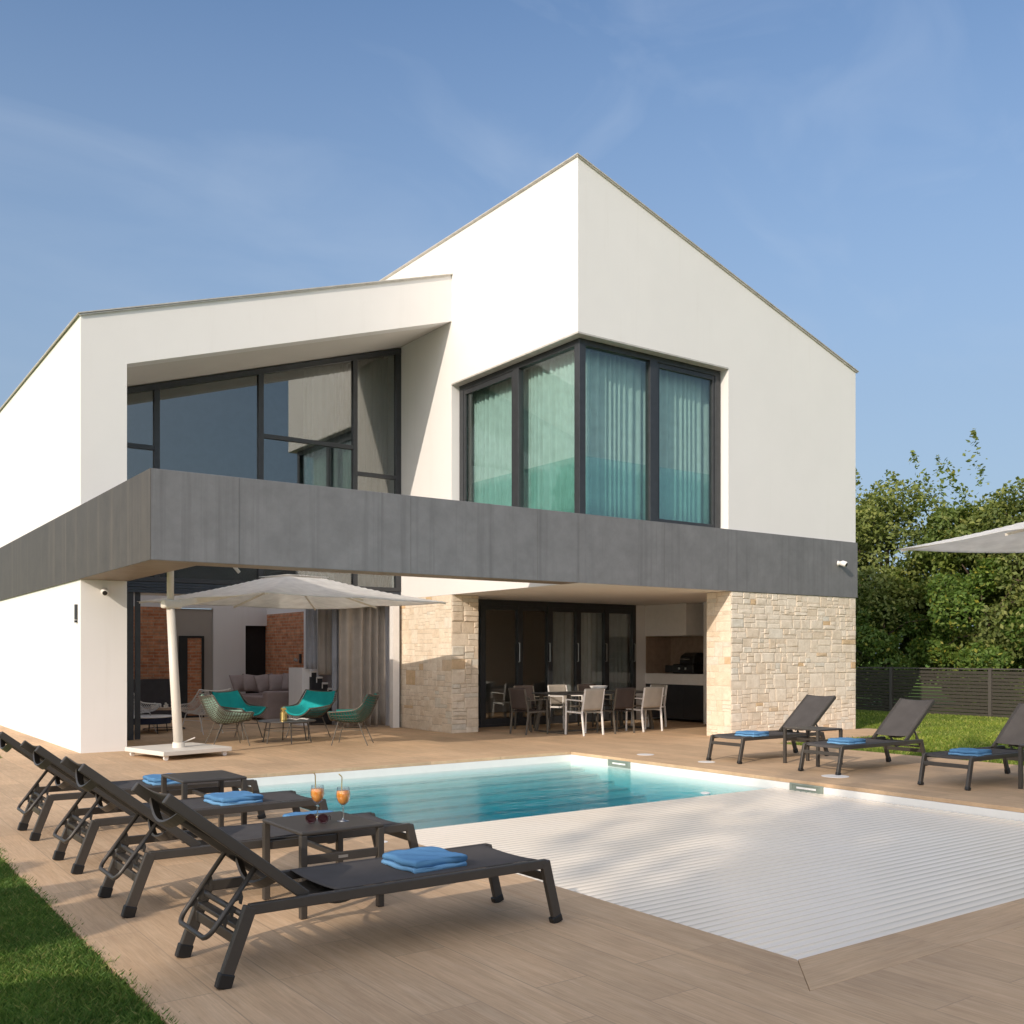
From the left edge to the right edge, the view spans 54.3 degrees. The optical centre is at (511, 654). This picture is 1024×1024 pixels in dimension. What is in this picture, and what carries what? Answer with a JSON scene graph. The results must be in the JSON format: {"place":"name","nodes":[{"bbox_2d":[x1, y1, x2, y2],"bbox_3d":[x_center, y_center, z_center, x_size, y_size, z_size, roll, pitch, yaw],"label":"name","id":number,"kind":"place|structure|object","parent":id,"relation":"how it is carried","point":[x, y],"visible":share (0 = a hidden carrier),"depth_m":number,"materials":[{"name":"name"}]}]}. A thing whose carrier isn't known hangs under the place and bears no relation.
{"place":"outdoors","nodes":[
{"label":"outdoors","id":0,"kind":"place"},
{"bbox_2d":[0,848,177,1023],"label":"grass","id":1,"kind":"structure","parent":0,"point":[44,954],"depth_m":4.68,"materials":[{"name":"green plant"}]},
{"bbox_2d":[147,702,171,708],"bbox_3d":[-6.990,1.011,19.948,0.520,0.118,0.400,0,0,-35],"label":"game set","id":2,"kind":"object","parent":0,"point":[164,707],"visible":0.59,"depth_m":19.87,"materials":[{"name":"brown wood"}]},
{"bbox_2d":[0,712,1023,1023],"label":"terrace","id":3,"kind":"structure","parent":0,"point":[464,952],"depth_m":5.25,"materials":[{"name":"brown wood"}]},
{"bbox_2d":[0,731,265,840],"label":"sun lounger","id":4,"kind":"object","parent":3,"relation":"on","point":[37,798],"visible":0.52,"depth_m":8.44,"materials":[{"name":"black metal"}]},
{"bbox_2d":[142,773,181,785],"bbox_3d":[-3.085,1.111,8.928,0.352,0.070,0.352,0,0,-35],"label":"towel","id":5,"kind":"object","parent":4,"relation":"on","point":[152,779],"visible":0.48,"depth_m":8.80,"materials":[{"name":"blue fabric"}]},
{"bbox_2d":[134,694,160,731],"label":"lounge chair","id":6,"kind":"object","parent":3,"relation":"on","point":[144,710],"visible":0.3,"depth_m":19.22,"materials":[{"name":"white metal"}]},
{"bbox_2d":[134,714,171,733],"bbox_3d":[-7.029,1.338,19.245,0.940,0.326,0.940,0,0,-35],"label":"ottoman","id":7,"kind":"object","parent":3,"relation":"on","point":[152,719],"visible":0.61,"depth_m":18.97,"materials":[{"name":"grey fabric"}]},
{"bbox_2d":[141,707,186,730],"bbox_3d":[-6.971,1.285,20.023,0.900,0.430,0.900,0,0,-35],"label":"coffee table","id":8,"kind":"object","parent":3,"relation":"on","point":[149,727],"visible":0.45,"depth_m":19.74,"materials":[{"name":"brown wood"}]},
{"bbox_2d":[20,740,333,874],"bbox_3d":[-2.466,1.060,7.561,2.198,0.899,0.612,0,0,-36],"label":"sun lounger","id":9,"kind":"object","parent":3,"relation":"on","point":[292,799],"visible":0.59,"depth_m":7.26,"materials":[{"name":"black metal"}]},
{"bbox_2d":[203,791,263,805],"bbox_3d":[-2.159,1.111,7.734,0.352,0.070,0.352,0,0,-40],"label":"towel","id":10,"kind":"object","parent":9,"relation":"on","point":[231,798],"visible":1,"depth_m":7.65,"materials":[{"name":"blue fabric"}]},
{"bbox_2d":[178,636,203,717],"bbox_3d":[-7.652,0.525,23.855,0.600,1.950,0.050,0,0,-35],"label":"mirror","id":11,"kind":"object","parent":3,"relation":"on","point":[191,663],"visible":0.83,"depth_m":23.84,"materials":[{"name":"black mirror"}]},
{"bbox_2d":[161,770,246,842],"bbox_3d":[-2.572,1.252,8.335,0.530,0.495,0.590,0,0,-35],"label":"side table","id":12,"kind":"object","parent":3,"relation":"on","point":[186,778],"visible":0.62,"depth_m":8.32,"materials":[{"name":"black metal"}]},
{"bbox_2d":[181,688,230,734],"bbox_3d":[-5.874,1.071,19.036,0.793,0.864,0.878,0,0,29],"label":"lounge chair","id":13,"kind":"object","parent":3,"relation":"on","point":[200,708],"visible":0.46,"depth_m":18.79,"materials":[{"name":"grey wicker"}]},
{"bbox_2d":[198,693,253,745],"bbox_3d":[-4.754,1.071,16.511,0.793,0.864,0.878,0,0,-31],"label":"lounge chair","id":14,"kind":"object","parent":3,"relation":"on","point":[216,712],"visible":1,"depth_m":16.29,"materials":[{"name":"wicker"}]},
{"bbox_2d":[209,690,267,739],"bbox_3d":[-4.928,1.071,17.928,0.793,0.864,0.878,0,0,23],"label":"lounge chair","id":15,"kind":"object","parent":3,"relation":"on","point":[233,700],"visible":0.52,"depth_m":18.10,"materials":[{"name":"teal fabric"}]},
{"bbox_2d":[60,756,418,917],"bbox_3d":[-1.664,1.060,6.418,2.198,0.899,0.612,0,0,-35],"label":"sun lounger","id":16,"kind":"object","parent":3,"relation":"on","point":[246,835],"visible":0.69,"depth_m":6.01,"materials":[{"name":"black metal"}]},
{"bbox_2d":[282,810,333,816],"bbox_3d":[-1.334,1.111,6.749,0.352,0.070,0.352,0,0,-33],"label":"towel","id":17,"kind":"object","parent":16,"relation":"on","point":[304,813],"visible":0.09,"depth_m":6.83,"materials":[{"name":"blue fabric"}]},
{"bbox_2d":[229,673,288,718],"bbox_3d":[-5.772,0.934,23.426,1.221,1.032,2.350,0,0,-35],"label":"sofa","id":18,"kind":"object","parent":3,"relation":"on","point":[272,689],"visible":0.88,"depth_m":23.05,"materials":[{"name":"grey fabric"}]},
{"bbox_2d":[125,567,447,760],"bbox_3d":[-3.819,-0.279,15.987,3.551,3.557,4.346,0,0,42],"label":"parasol","id":19,"kind":"object","parent":3,"relation":"on","point":[288,591],"visible":0.98,"depth_m":15.36,"materials":[{"name":"white fabric"}]},
{"bbox_2d":[258,718,315,743],"bbox_3d":[-3.864,1.313,17.166,0.980,0.378,0.980,0,0,-35],"label":"coffee table","id":20,"kind":"object","parent":3,"relation":"on","point":[290,721],"visible":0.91,"depth_m":17.08,"materials":[{"name":"beige metal"}]},
{"bbox_2d":[280,708,286,720],"bbox_3d":[-3.906,1.000,17.087,0.120,0.249,0.120,0,0,-35],"label":"lantern","id":21,"kind":"object","parent":20,"relation":"on","point":[283,714],"visible":1,"depth_m":17.05,"materials":[{"name":"gold metal"}]},
{"bbox_2d":[280,689,337,739],"bbox_3d":[-3.653,1.071,18.112,0.878,0.864,0.793,0,0,32],"label":"lounge chair","id":22,"kind":"object","parent":3,"relation":"on","point":[315,704],"visible":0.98,"depth_m":18.18,"materials":[{"name":"teal fabric"}]},
{"bbox_2d":[262,811,383,919],"bbox_3d":[-1.147,1.252,6.042,0.530,0.495,0.590,0,0,-35],"label":"side table","id":23,"kind":"object","parent":3,"relation":"on","point":[300,826],"visible":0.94,"depth_m":5.95,"materials":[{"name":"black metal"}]},
{"bbox_2d":[310,772,324,802],"bbox_3d":[-1.194,0.862,6.131,0.085,0.286,0.085,0,0,26],"label":"cocktail glass","id":24,"kind":"object","parent":23,"relation":"on","point":[317,794],"visible":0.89,"depth_m":6.11,"materials":[{"name":"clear glass"}]},
{"bbox_2d":[305,814,330,823],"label":"sunglasses","id":25,"kind":"object","parent":23,"relation":"on","point":[312,818],"visible":1,"depth_m":5.93,"materials":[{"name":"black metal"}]},
{"bbox_2d":[336,774,349,821],"bbox_3d":[-1.020,0.862,6.040,0.085,0.286,0.085,0,0,-35],"label":"cocktail glass","id":26,"kind":"object","parent":23,"relation":"on","point":[343,796],"visible":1,"depth_m":6.01,"materials":[{"name":"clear glass"}]},
{"bbox_2d":[131,782,562,989],"bbox_3d":[-0.782,1.060,5.214,2.198,0.899,0.612,0,0,-36],"label":"sun lounger","id":27,"kind":"object","parent":3,"relation":"on","point":[340,882],"visible":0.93,"depth_m":4.94,"materials":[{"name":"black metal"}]},
{"bbox_2d":[381,846,467,873],"bbox_3d":[-0.480,1.111,5.430,0.352,0.070,0.352,0,0,-38],"label":"towel","id":28,"kind":"object","parent":27,"relation":"on","point":[416,860],"visible":1,"depth_m":5.34,"materials":[{"name":"blue fabric"}]},
{"bbox_2d":[327,692,379,745],"bbox_3d":[-2.625,1.071,16.763,0.793,0.864,0.878,0,0,3],"label":"lounge chair","id":29,"kind":"object","parent":3,"relation":"on","point":[362,712],"visible":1,"depth_m":16.52,"materials":[{"name":"green wicker"}]},
{"bbox_2d":[0,152,858,752],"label":"house","id":30,"kind":"structure","parent":3,"relation":"on","point":[144,450],"depth_m":18.05,"materials":[{"name":"white paint"}]},
{"bbox_2d":[74,604,77,622],"bbox_3d":[-6.712,-0.635,15.381,0.037,0.280,0.070,0,0,-35],"label":"wall lamp","id":31,"kind":"object","parent":30,"relation":"attached to","point":[75,613],"visible":1,"depth_m":15.36,"materials":[{"name":"black plastic"}]},
{"bbox_2d":[101,588,108,595],"bbox_3d":[-6.242,-0.964,15.317,0.110,0.132,0.191,0,0,-24],"label":"security camera","id":32,"kind":"object","parent":30,"relation":"attached to","point":[104,591],"visible":1,"depth_m":15.25,"materials":[{"name":"white plastic"}]},
{"bbox_2d":[127,592,139,739],"bbox_3d":[-6.868,0.200,17.458,0.763,2.600,0.095,0,0,-41],"label":"sliding door","id":33,"kind":"structure","parent":30,"relation":"in","point":[130,595],"depth_m":17.57,"materials":[{"name":"black metal"}]},
{"bbox_2d":[246,626,264,692],"bbox_3d":[-6.414,0.390,24.884,0.550,2.220,0.070,0,0,-35],"label":"doorway","id":34,"kind":"structure","parent":30,"relation":"in","point":[255,635],"depth_m":24.86,"materials":[{"name":"black"}]},
{"bbox_2d":[294,654,301,662],"bbox_3d":[-4.984,0.090,23.279,0.237,0.220,0.100,0,0,22],"label":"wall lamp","id":35,"kind":"object","parent":30,"relation":"attached to","point":[300,658],"visible":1,"depth_m":23.24,"materials":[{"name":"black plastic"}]},
{"bbox_2d":[306,609,316,668],"bbox_3d":[-4.244,-0.395,21.107,0.258,1.390,0.044,0,0,17],"label":"curtain","id":36,"kind":"object","parent":30,"relation":"hanging from","point":[311,638],"visible":0.88,"depth_m":21.11,"materials":[{"name":"grey fabric"}]},
{"bbox_2d":[318,609,331,674],"bbox_3d":[-3.832,-0.335,20.933,0.457,1.510,0.070,0,0,-18],"label":"curtain","id":37,"kind":"object","parent":30,"relation":"hanging from","point":[324,641],"visible":0.53,"depth_m":20.91,"materials":[{"name":"beige fabric"}]},
{"bbox_2d":[332,609,338,724],"bbox_3d":[-3.431,0.180,20.741,0.616,2.540,0.097,0,0,-26],"label":"curtain","id":38,"kind":"object","parent":30,"relation":"hanging from","point":[335,651],"visible":0.27,"depth_m":20.65,"materials":[{"name":"grey fabric"}]},
{"bbox_2d":[303,358,387,586],"bbox_3d":[-3.369,-3.790,20.381,1.883,4.860,0.100,0,0,-35],"label":"window glass","id":39,"kind":"object","parent":30,"relation":"hanging from","point":[327,403],"visible":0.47,"depth_m":20.35,"materials":[{"name":"clear glass"}]},
{"bbox_2d":[339,606,385,726],"bbox_3d":[-3.094,0.190,20.616,1.007,2.560,0.183,0,0,-30],"label":"curtain","id":40,"kind":"object","parent":30,"relation":"hanging from","point":[362,671],"visible":0.84,"depth_m":20.58,"materials":[{"name":"beige fabric"}]},
{"bbox_2d":[473,352,573,512],"bbox_3d":[0.189,-3.650,17.992,0.115,2.860,3.263,0,0,-35],"label":"curtain","id":41,"kind":"object","parent":30,"relation":"hanging from","point":[548,436],"visible":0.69,"depth_m":17.63,"materials":[{"name":"fabric"}]},
{"bbox_2d":[478,599,635,727],"bbox_3d":[0.813,0.177,21.677,5.005,2.645,0.156,0,0,-35],"label":"folding door","id":42,"kind":"structure","parent":30,"relation":"in","point":[483,604],"depth_m":21.67,"materials":[{"name":"black metal"}]},
{"bbox_2d":[451,331,728,527],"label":"corner window","id":43,"kind":"structure","parent":30,"relation":"in","point":[654,360],"depth_m":17.29,"materials":[{"name":"metal"}]},
{"bbox_2d":[553,612,627,715],"bbox_3d":[1.727,0.185,22.553,2.403,2.570,0.113,0,0,-35],"label":"curtain","id":44,"kind":"object","parent":30,"relation":"hanging from","point":[591,648],"visible":0.56,"depth_m":22.56,"materials":[{"name":"grey fabric"}]},
{"bbox_2d":[586,350,709,523],"bbox_3d":[2.392,-3.650,17.486,3.002,2.860,0.115,0,0,-35],"label":"curtain","id":45,"kind":"object","parent":30,"relation":"hanging from","point":[615,436],"visible":0.77,"depth_m":17.34,"materials":[{"name":"fabric"}]},
{"bbox_2d":[837,561,847,566],"bbox_3d":[6.526,-1.794,19.722,0.192,0.132,0.110,0,0,40],"label":"security camera","id":46,"kind":"object","parent":30,"relation":"attached to","point":[843,563],"visible":1,"depth_m":19.68,"materials":[{"name":"white plastic"}]},
{"bbox_2d":[509,688,547,734],"bbox_3d":[0.301,1.063,18.943,0.581,0.878,0.530,0,0,-37],"label":"dining chair","id":47,"kind":"object","parent":3,"relation":"on","point":[518,699],"visible":1,"depth_m":18.83,"materials":[{"name":"beige metal"}]},
{"bbox_2d":[513,685,549,730],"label":"dining chair","id":48,"kind":"object","parent":3,"relation":"on","point":[529,690],"visible":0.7,"depth_m":20.35,"materials":[{"name":"beige metal"}]},
{"bbox_2d":[547,684,583,728],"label":"dining chair","id":49,"kind":"object","parent":3,"relation":"on","point":[557,699],"visible":0.66,"depth_m":20.76,"materials":[{"name":"beige fabric"}]},
{"bbox_2d":[565,688,604,735],"bbox_3d":[1.374,1.063,18.744,0.530,0.878,0.581,0,0,-37],"label":"dining chair","id":50,"kind":"object","parent":3,"relation":"on","point":[592,700],"visible":1,"depth_m":18.58,"materials":[{"name":"beige fabric"}]},
{"bbox_2d":[532,690,653,733],"bbox_3d":[1.650,1.120,19.870,2.400,0.770,1.000,0,0,-35],"label":"dining table","id":51,"kind":"object","parent":3,"relation":"on","point":[570,693],"visible":0.66,"depth_m":19.58,"materials":[{"name":"beige metal"}]},
{"bbox_2d":[590,685,606,688],"bbox_3d":[1.731,0.677,19.964,0.370,0.115,0.370,0,0,-35],"label":"bowl","id":52,"kind":"object","parent":51,"relation":"on","point":[598,686],"visible":0.32,"depth_m":19.82,"materials":[{"name":"white ceramic"}]},
{"bbox_2d":[577,684,612,726],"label":"dining chair","id":53,"kind":"object","parent":3,"relation":"on","point":[581,687],"visible":0.41,"depth_m":21.12,"materials":[{"name":"beige metal"}]},
{"bbox_2d":[596,687,635,733],"bbox_3d":[2.013,1.063,19.224,0.530,0.878,0.581,0,0,-35],"label":"dining chair","id":54,"kind":"object","parent":3,"relation":"on","point":[623,699],"visible":0.89,"depth_m":19.05,"materials":[{"name":"fabric"}]},
{"bbox_2d":[237,754,1023,829],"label":"pool basin","id":55,"kind":"object","parent":3,"relation":"in","point":[722,779],"visible":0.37,"depth_m":13.24,"materials":[{"name":"white tile"}]},
{"bbox_2d":[250,761,767,828],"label":"water","id":56,"kind":"structure","parent":55,"relation":"in","point":[525,773],"depth_m":12.48,"materials":[{"name":"teal liquid"}]},
{"bbox_2d":[394,788,1023,959],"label":"pool cover","id":57,"kind":"object","parent":56,"relation":"on","point":[797,875],"visible":0.66,"depth_m":7.92,"materials":[{"name":"white plastic"}]},
{"bbox_2d":[210,749,1023,990],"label":"pool coping","id":58,"kind":"object","parent":55,"relation":"on","point":[771,965],"visible":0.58,"depth_m":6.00,"materials":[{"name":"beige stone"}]},
{"bbox_2d":[608,759,630,768],"bbox_3d":[1.556,1.585,14.534,0.021,0.100,0.480,0,0,-35],"label":"pool skimmer","id":59,"kind":"object","parent":55,"relation":"attached to","point":[619,763],"visible":1,"depth_m":14.51,"materials":[{"name":"grey plastic"}]},
{"bbox_2d":[789,782,823,793],"bbox_3d":[3.483,1.585,11.830,0.021,0.100,0.480,0,0,-35],"label":"pool skimmer","id":60,"kind":"object","parent":55,"relation":"attached to","point":[806,788],"visible":1,"depth_m":11.82,"materials":[{"name":"grey plastic"}]},
{"bbox_2d":[625,687,663,731],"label":"dining chair","id":61,"kind":"object","parent":3,"relation":"on","point":[652,698],"visible":0.9,"depth_m":19.49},
{"bbox_2d":[631,684,667,726],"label":"dining chair","id":62,"kind":"object","parent":3,"relation":"on","point":[664,694],"visible":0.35,"depth_m":20.80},
{"bbox_2d":[645,602,706,723],"bbox_3d":[4.122,0.177,22.682,0.950,2.645,2.189,0,0,-35],"label":"outdoor kitchen","id":63,"kind":"object","parent":3,"relation":"on","point":[679,630],"visible":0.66,"depth_m":22.59,"materials":[{"name":"brown tile"}]},
{"bbox_2d":[665,653,702,673],"bbox_3d":[3.914,0.190,22.670,0.502,0.480,0.930,0,0,-35],"label":"grill","id":64,"kind":"object","parent":63,"relation":"on","point":[691,663],"visible":0.91,"depth_m":22.34,"materials":[{"name":"black metal"}]},
{"bbox_2d":[706,694,835,763],"bbox_3d":[3.823,1.060,14.566,2.198,0.899,0.612,0,0,-35],"label":"sun lounger","id":65,"kind":"object","parent":3,"relation":"on","point":[810,710],"visible":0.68,"depth_m":14.85,"materials":[{"name":"grey fabric"}]},
{"bbox_2d":[735,730,768,736],"bbox_3d":[3.377,1.111,14.076,0.352,0.070,0.352,0,0,-37],"label":"towel","id":66,"kind":"object","parent":65,"relation":"on","point":[753,733],"visible":0.99,"depth_m":13.99,"materials":[{"name":"blue fabric"}]},
{"bbox_2d":[783,726,842,766],"bbox_3d":[4.140,1.252,13.760,0.530,0.495,0.590,0,0,-35],"label":"side table","id":67,"kind":"object","parent":3,"relation":"on","point":[808,729],"visible":0.74,"depth_m":13.80,"materials":[{"name":"black metal"}]},
{"bbox_2d":[821,774,848,777],"bbox_3d":[3.986,1.496,12.324,0.330,0.005,0.330,0,0,-35],"label":"deck light","id":68,"kind":"object","parent":3,"relation":"on","point":[835,776],"visible":1,"depth_m":12.26,"materials":[{"name":"white plastic"}]},
{"bbox_2d":[798,698,934,774],"bbox_3d":[4.752,1.060,13.263,2.198,0.899,0.612,0,0,-35],"label":"sun lounger","id":69,"kind":"object","parent":3,"relation":"on","point":[904,717],"visible":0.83,"depth_m":13.54,"materials":[{"name":"grey fabric"}]},
{"bbox_2d":[827,737,865,744],"bbox_3d":[4.298,1.111,12.854,0.352,0.070,0.352,0,0,-33],"label":"towel","id":70,"kind":"object","parent":69,"relation":"on","point":[845,740],"visible":0.99,"depth_m":12.76,"materials":[{"name":"blue fabric"}]},
{"bbox_2d":[899,522,1023,552],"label":"parasol","id":71,"kind":"object","parent":3,"relation":"on","point":[1008,539],"visible":1,"depth_m":11.40,"materials":[{"name":"white fabric"}]},
{"bbox_2d":[917,703,1023,790],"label":"sun lounger","id":72,"kind":"object","parent":3,"relation":"on","point":[1011,733],"visible":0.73,"depth_m":11.92,"materials":[{"name":"grey fabric"}]},
{"bbox_2d":[948,748,991,755],"bbox_3d":[5.223,1.111,11.401,0.352,0.070,0.352,0,0,-38],"label":"towel","id":73,"kind":"object","parent":72,"relation":"on","point":[968,752],"visible":0.99,"depth_m":11.31,"materials":[{"name":"blue fabric"}]},
{"bbox_2d":[1018,744,1023,788],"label":"side table","id":74,"kind":"object","parent":3,"relation":"on","point":[1020,765],"visible":1,"depth_m":11.16,"materials":[{"name":"black metal"}]},
{"bbox_2d":[0,0,1023,627],"label":"sky","id":75,"kind":"structure","parent":0,"point":[858,165],"materials":[{"name":"blue"}]},
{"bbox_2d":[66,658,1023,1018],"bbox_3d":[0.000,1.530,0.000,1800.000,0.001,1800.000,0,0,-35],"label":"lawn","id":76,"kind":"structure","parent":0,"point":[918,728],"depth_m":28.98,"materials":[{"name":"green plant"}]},
{"bbox_2d":[856,470,894,612],"bbox_3d":[9.737,-2.119,32.074,5.335,7.418,4.738,0,0,-35],"label":"tree","id":77,"kind":"object","parent":76,"relation":"on","point":[887,474],"depth_m":31.35,"materials":[{"name":"green plant"}]},
{"bbox_2d":[856,602,942,708],"bbox_3d":[10.551,0.042,27.781,2.194,3.076,2.918,0,0,-35],"label":"shrub","id":78,"kind":"object","parent":76,"relation":"on","point":[872,641],"visible":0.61,"depth_m":27.43,"materials":[{"name":"green plant"}]},
{"bbox_2d":[856,469,971,705],"bbox_3d":[10.960,-2.072,29.381,4.150,7.386,4.689,0,0,-35],"label":"tree","id":79,"kind":"object","parent":76,"relation":"on","point":[874,528],"visible":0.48,"depth_m":28.39,"materials":[{"name":"green plant"}]},
{"bbox_2d":[856,667,1023,717],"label":"fence","id":80,"kind":"object","parent":76,"relation":"on","point":[892,684],"visible":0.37,"depth_m":25.09,"materials":[{"name":"metal"}]},
{"bbox_2d":[887,450,1023,709],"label":"tree","id":81,"kind":"object","parent":76,"relation":"on","point":[942,521],"visible":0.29,"depth_m":27.34,"materials":[{"name":"green plant"}]},
{"bbox_2d":[907,535,1023,706],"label":"shrub","id":82,"kind":"object","parent":76,"relation":"on","point":[909,553],"depth_m":30.32,"materials":[{"name":"green plant"}]},
{"bbox_2d":[923,556,1023,713],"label":"shrub","id":83,"kind":"object","parent":76,"relation":"on","point":[966,595],"visible":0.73,"depth_m":25.57,"materials":[{"name":"green plant"}]},
{"bbox_2d":[946,428,1023,707],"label":"tree","id":84,"kind":"object","parent":76,"relation":"on","point":[1015,577],"visible":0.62,"depth_m":25.43,"materials":[{"name":"green plant"}]},
{"bbox_2d":[1000,607,1023,651],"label":"shrub","id":85,"kind":"object","parent":76,"relation":"on","point":[1014,629],"visible":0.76,"depth_m":24.34,"materials":[{"name":"green plant"}]},
{"bbox_2d":[782,709,1023,764],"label":"grass","id":86,"kind":"structure","parent":0,"point":[939,739],"depth_m":19.56,"materials":[{"name":"green plant"}]}
]}

